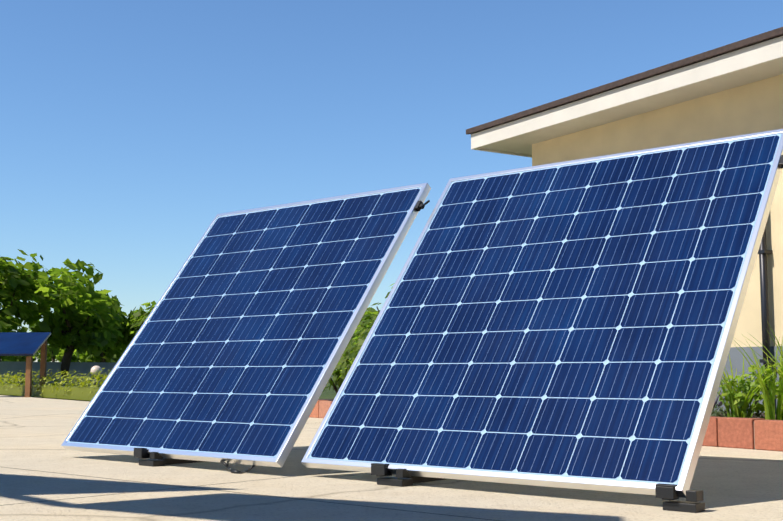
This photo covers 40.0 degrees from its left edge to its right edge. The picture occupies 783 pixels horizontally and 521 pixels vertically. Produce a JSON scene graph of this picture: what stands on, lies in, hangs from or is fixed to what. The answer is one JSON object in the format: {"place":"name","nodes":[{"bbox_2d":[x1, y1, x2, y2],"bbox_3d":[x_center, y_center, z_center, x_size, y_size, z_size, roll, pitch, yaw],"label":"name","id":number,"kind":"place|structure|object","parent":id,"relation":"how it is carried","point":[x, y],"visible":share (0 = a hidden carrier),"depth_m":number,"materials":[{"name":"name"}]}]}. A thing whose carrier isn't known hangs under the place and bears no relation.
{"place":"outdoors","nodes":[
{"label":"outdoors","id":0,"kind":"place"},
{"bbox_2d":[4,356,37,361],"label":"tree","id":1,"kind":"object","parent":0,"point":[18,358],"visible":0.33,"depth_m":167.46,"materials":[{"name":"green plant"}]},
{"bbox_2d":[0,395,782,520],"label":"pavement","id":2,"kind":"structure","parent":0,"point":[45,475],"depth_m":3.81,"materials":[{"name":"concrete"}]},
{"bbox_2d":[0,332,50,396],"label":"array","id":3,"kind":"object","parent":2,"relation":"on","point":[28,345],"visible":0.85,"depth_m":19.96,"materials":[{"name":"blue wood"}]},
{"bbox_2d":[134,448,207,466],"bbox_3d":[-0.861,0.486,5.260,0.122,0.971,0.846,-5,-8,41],"label":"foot","id":4,"kind":"object","parent":2,"relation":"on","point":[156,459],"visible":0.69,"depth_m":4.92},
{"bbox_2d":[61,183,430,467],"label":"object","id":5,"kind":"object","parent":4,"relation":"on","point":[235,349],"visible":1,"depth_m":5.22,"materials":[{"name":"blue glass"}]},
{"bbox_2d":[415,200,429,211],"bbox_3d":[0.148,-0.265,5.175,0.054,0.057,0.061,-5,-8,41],"label":"cable clip","id":6,"kind":"object","parent":5,"relation":"attached to","point":[420,205],"visible":1,"depth_m":5.17,"materials":[{"name":"black plastic"}]},
{"bbox_2d":[220,460,254,473],"bbox_3d":[-0.660,0.877,4.558,0.197,0.056,0.042,-5,-8,37],"label":"coiled cable","id":7,"kind":"object","parent":2,"relation":"on","point":[225,464],"visible":0.92,"depth_m":4.54,"materials":[{"name":"black plastic"}]},
{"bbox_2d":[371,463,445,486],"bbox_3d":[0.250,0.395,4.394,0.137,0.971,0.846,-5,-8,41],"label":"foot","id":8,"kind":"object","parent":2,"relation":"on","point":[403,477],"visible":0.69,"depth_m":4.05},
{"bbox_2d":[301,129,782,497],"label":"solar panel","id":9,"kind":"object","parent":2,"relation":"on","point":[571,324],"visible":0.98,"depth_m":4.15,"materials":[{"name":"blue glass"}]},
{"bbox_2d":[779,155,782,168],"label":"cable clip","id":10,"kind":"object","parent":9,"relation":"attached to","point":[781,163],"visible":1,"depth_m":4.09,"materials":[{"name":"black plastic"}]},
{"bbox_2d":[309,400,782,450],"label":"planter border","id":11,"kind":"object","parent":2,"relation":"on","point":[732,432],"visible":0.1,"depth_m":6.07,"materials":[{"name":"brick"}]},
{"bbox_2d":[655,483,704,512],"bbox_3d":[0.885,0.727,3.300,0.122,0.080,0.086,-5,-8,41],"label":"foot","id":12,"kind":"object","parent":2,"relation":"on","point":[691,504],"visible":1,"depth_m":3.28},
{"bbox_2d":[0,375,782,451],"bbox_3d":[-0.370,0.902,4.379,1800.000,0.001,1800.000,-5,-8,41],"label":"ground","id":13,"kind":"structure","parent":0,"point":[327,393],"depth_m":23.35,"materials":[{"name":"green plant"}]},
{"bbox_2d":[1,356,10,361],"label":"tree","id":14,"kind":"object","parent":13,"relation":"on","point":[3,358],"visible":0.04,"depth_m":145.32,"materials":[{"name":"green plant"}]},
{"bbox_2d":[0,249,55,361],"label":"tree","id":15,"kind":"object","parent":13,"relation":"on","point":[17,279],"visible":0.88,"depth_m":41.74,"materials":[{"name":"green plant"}]},
{"bbox_2d":[29,324,58,361],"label":"tree","id":16,"kind":"object","parent":13,"relation":"on","point":[50,358],"visible":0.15,"depth_m":144.52,"materials":[{"name":"green plant"}]},
{"bbox_2d":[0,368,110,400],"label":"hedge","id":17,"kind":"object","parent":13,"relation":"on","point":[81,391],"visible":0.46,"depth_m":19.12,"materials":[{"name":"green plant"}]},
{"bbox_2d":[0,362,115,384],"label":"garden wall","id":18,"kind":"structure","parent":13,"relation":"on","point":[55,367],"depth_m":43.55,"materials":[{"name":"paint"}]},
{"bbox_2d":[55,348,79,361],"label":"tree","id":19,"kind":"object","parent":13,"relation":"on","point":[59,356],"visible":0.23,"depth_m":135.96,"materials":[{"name":"green plant"}]},
{"bbox_2d":[20,258,123,377],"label":"tree","id":20,"kind":"object","parent":13,"relation":"on","point":[70,323],"visible":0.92,"depth_m":43.06,"materials":[{"name":"green plant"}]},
{"bbox_2d":[90,366,101,384],"bbox_3d":[-8.239,3.261,30.003,0.320,0.660,0.320,-5,-8,41],"label":"bollard lamp","id":21,"kind":"object","parent":13,"relation":"on","point":[96,369],"visible":0.73,"depth_m":29.92,"materials":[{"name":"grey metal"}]},
{"bbox_2d":[73,289,133,362],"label":"tree","id":22,"kind":"object","parent":13,"relation":"on","point":[107,354],"visible":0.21,"depth_m":50.15,"materials":[{"name":"green plant"}]},
{"bbox_2d":[116,301,155,345],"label":"tree","id":23,"kind":"object","parent":13,"relation":"on","point":[134,325],"visible":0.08,"depth_m":49.77,"materials":[{"name":"green plant"}]},
{"bbox_2d":[361,307,379,334],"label":"tree","id":24,"kind":"object","parent":13,"relation":"on","point":[372,316],"visible":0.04,"depth_m":61.25,"materials":[{"name":"green plant"}]},
{"bbox_2d":[318,399,775,417],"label":"planter soil","id":25,"kind":"structure","parent":13,"relation":"on","point":[714,416],"depth_m":7.89,"materials":[{"name":"brown soil"}]},
{"bbox_2d":[323,328,364,393],"bbox_3d":[-0.529,1.064,11.820,1.193,0.982,0.911,-5,-8,41],"label":"bush","id":26,"kind":"object","parent":25,"relation":"on","point":[337,379],"visible":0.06,"depth_m":11.59,"materials":[{"name":"green plant"}]},
{"bbox_2d":[338,309,377,376],"bbox_3d":[-0.120,0.956,11.159,1.018,1.058,1.064,2,-6,-16],"label":"bush","id":27,"kind":"object","parent":25,"relation":"on","point":[368,322],"visible":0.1,"depth_m":11.02,"materials":[{"name":"green plant"}]},
{"bbox_2d":[338,283,394,376],"bbox_3d":[0.184,0.733,10.375,1.517,1.335,1.050,1,-6,-5],"label":"bush","id":28,"kind":"object","parent":25,"relation":"on","point":[360,342],"visible":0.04,"depth_m":10.21,"materials":[{"name":"green plant"}]},
{"bbox_2d":[711,390,730,416],"bbox_3d":[1.941,0.920,6.680,0.343,0.236,0.414,-5,-8,41],"label":"lavender plant","id":29,"kind":"object","parent":25,"relation":"on","point":[714,413],"visible":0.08,"depth_m":6.63,"materials":[{"name":"green plant"}]},
{"bbox_2d":[715,394,764,418],"bbox_3d":[2.164,0.914,6.636,0.360,0.234,0.351,2,-6,-18],"label":"lavender plant","id":30,"kind":"object","parent":25,"relation":"on","point":[757,413],"visible":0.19,"depth_m":6.57,"materials":[{"name":"green plant"}]},
{"bbox_2d":[717,365,778,417],"bbox_3d":[2.140,0.798,6.466,0.367,0.348,0.255,-2,-6,14],"label":"shrub","id":31,"kind":"object","parent":25,"relation":"on","point":[746,387],"visible":0.69,"depth_m":6.42,"materials":[{"name":"green plant"}]},
{"bbox_2d":[767,357,782,398],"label":"plant","id":32,"kind":"object","parent":25,"relation":"on","point":[777,387],"visible":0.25,"depth_m":6.36,"materials":[{"name":"green plant"}]},
{"bbox_2d":[0,0,782,369],"label":"sky","id":33,"kind":"structure","parent":0,"point":[127,127],"materials":[{"name":"blue"}]},
{"bbox_2d":[532,74,782,413],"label":"house walls","id":34,"kind":"structure","parent":0,"point":[754,107],"depth_m":8.28,"materials":[{"name":"beige paint"}]},
{"bbox_2d":[466,27,782,157],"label":"house roof","id":35,"kind":"structure","parent":34,"relation":"on","point":[755,58],"depth_m":8.71,"materials":[{"name":"white paint"}]},
{"bbox_2d":[758,226,774,394],"bbox_3d":[2.766,0.369,7.904,0.126,1.762,0.080,4,-7,-32],"label":"downpipe","id":36,"kind":"object","parent":34,"relation":"attached to","point":[763,251],"visible":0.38,"depth_m":7.88,"materials":[{"name":"grey metal"}]},
{"bbox_2d":[717,355,781,417],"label":"grass plant","id":37,"kind":"object","parent":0,"point":[736,411],"depth_m":6.42,"materials":[{"name":"green plant"}]},
{"bbox_2d":[727,336,782,419],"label":"grass plant","id":38,"kind":"object","parent":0,"point":[769,403],"depth_m":6.26,"materials":[{"name":"green plant"}]},
{"bbox_2d":[733,325,782,394],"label":"grass plant","id":39,"kind":"object","parent":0,"point":[778,367],"depth_m":6.22,"materials":[{"name":"green plant"}]}
]}

